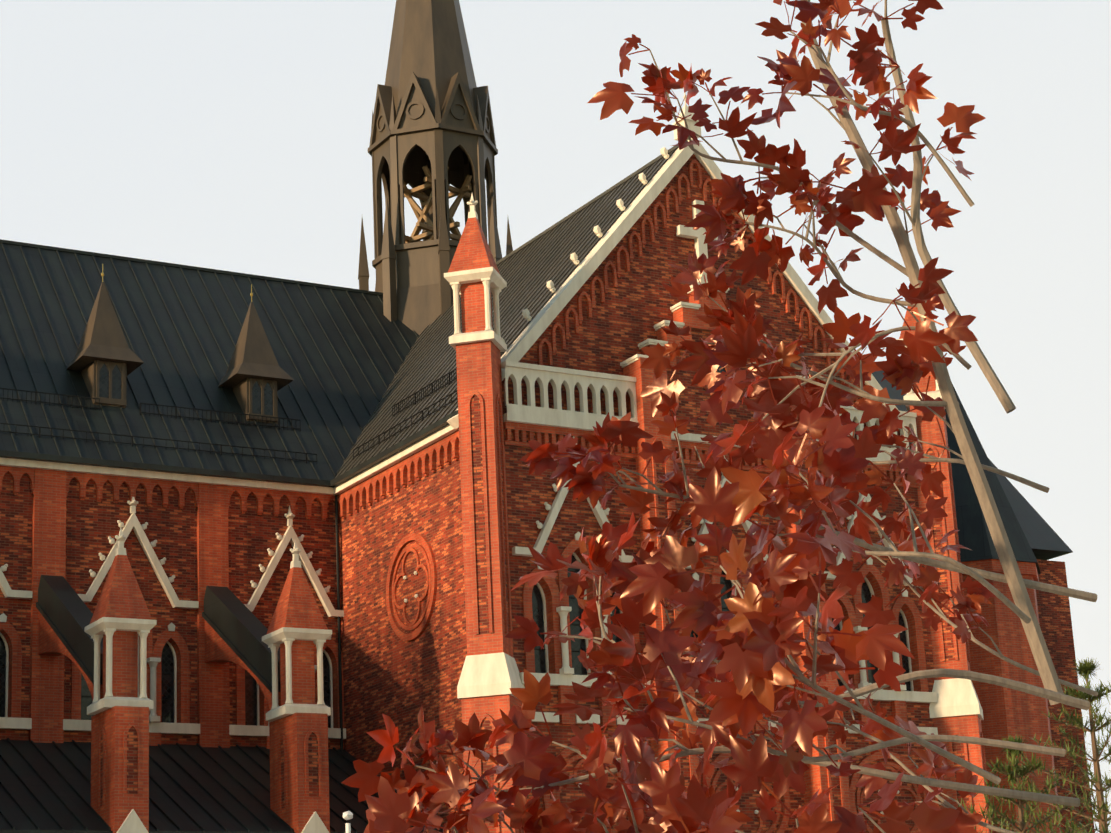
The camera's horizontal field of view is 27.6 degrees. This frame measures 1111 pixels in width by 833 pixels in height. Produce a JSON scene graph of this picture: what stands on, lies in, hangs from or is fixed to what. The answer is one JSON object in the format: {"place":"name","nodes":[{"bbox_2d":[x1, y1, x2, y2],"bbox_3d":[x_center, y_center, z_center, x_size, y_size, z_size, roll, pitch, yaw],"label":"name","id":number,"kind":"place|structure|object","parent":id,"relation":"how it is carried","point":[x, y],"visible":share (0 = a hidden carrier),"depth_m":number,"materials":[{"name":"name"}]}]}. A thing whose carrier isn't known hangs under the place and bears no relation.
{"place":"outdoors","nodes":[
{"label":"outdoors","id":0,"kind":"place"},
{"bbox_2d":[0,0,1110,832],"bbox_3d":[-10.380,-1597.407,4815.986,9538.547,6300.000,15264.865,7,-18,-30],"label":"sky","id":1,"kind":"structure","parent":0,"point":[226,134],"depth_m":4502.72,"materials":[{"name":"white"}]},
{"bbox_2d":[341,0,1097,832],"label":"maple tree","id":2,"kind":"object","parent":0,"point":[751,640],"depth_m":5.79,"materials":[{"name":"red plant"}]},
{"bbox_2d":[956,657,1110,832],"bbox_3d":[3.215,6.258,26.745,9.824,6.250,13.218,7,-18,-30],"label":"pine tree","id":3,"kind":"object","parent":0,"point":[1088,666],"depth_m":25.47,"materials":[{"name":"green plant"}]},
{"label":"church square paving","id":4,"kind":"structure","parent":0,"visible":0},
{"bbox_2d":[343,811,352,832],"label":"lamp post","id":5,"kind":"object","parent":4,"relation":"on","point":[347,815],"visible":1,"depth_m":43.63,"materials":[{"name":"white paint"}]},
{"bbox_2d":[0,154,1094,832],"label":"brick wall","id":6,"kind":"structure","parent":4,"relation":"on","point":[394,676],"depth_m":66.02,"materials":[{"name":"red brick"}]},
{"bbox_2d":[0,363,910,727],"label":"windows","id":7,"kind":"structure","parent":6,"relation":"in","point":[578,667],"depth_m":65.95,"materials":[{"name":"black glass"}]},
{"bbox_2d":[0,88,983,832],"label":"church stone dressings","id":8,"kind":"structure","parent":6,"relation":"attached to","point":[490,674],"depth_m":64.70,"materials":[{"name":"white stone"}]},
{"bbox_2d":[335,146,678,477],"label":"transept roof","id":9,"kind":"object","parent":6,"relation":"on","point":[530,269],"visible":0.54,"depth_m":71.18,"materials":[{"name":"grey metal"}]},
{"bbox_2d":[0,159,1060,832],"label":"church brick trim","id":10,"kind":"structure","parent":6,"relation":"attached to","point":[1004,709],"depth_m":64.49,"materials":[{"name":"red brick"}]},
{"bbox_2d":[0,239,1072,832],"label":"roof","id":11,"kind":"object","parent":6,"relation":"on","point":[340,353],"visible":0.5,"depth_m":70.48,"materials":[{"name":"black metal"}]},
{"bbox_2d":[66,0,512,423],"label":"spire and dormers","id":12,"kind":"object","parent":11,"relation":"on","point":[432,110],"depth_m":82.87,"materials":[{"name":"brown metal"}]},
{"bbox_2d":[101,264,252,301],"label":"dormer finials","id":13,"kind":"object","parent":12,"relation":"on","point":[102,275],"visible":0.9,"depth_m":71.79,"materials":[{"name":"brown metal"}]},
{"bbox_2d":[404,165,472,242],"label":"bell frame","id":14,"kind":"object","parent":12,"relation":"in","point":[422,217],"visible":0.44,"depth_m":83.86,"materials":[{"name":"brown wood"}]},
{"bbox_2d":[0,338,909,750],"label":"church roof ironwork","id":15,"kind":"object","parent":11,"relation":"attached to","point":[398,406],"visible":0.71,"depth_m":68.37,"materials":[{"name":"metal"}]}
]}

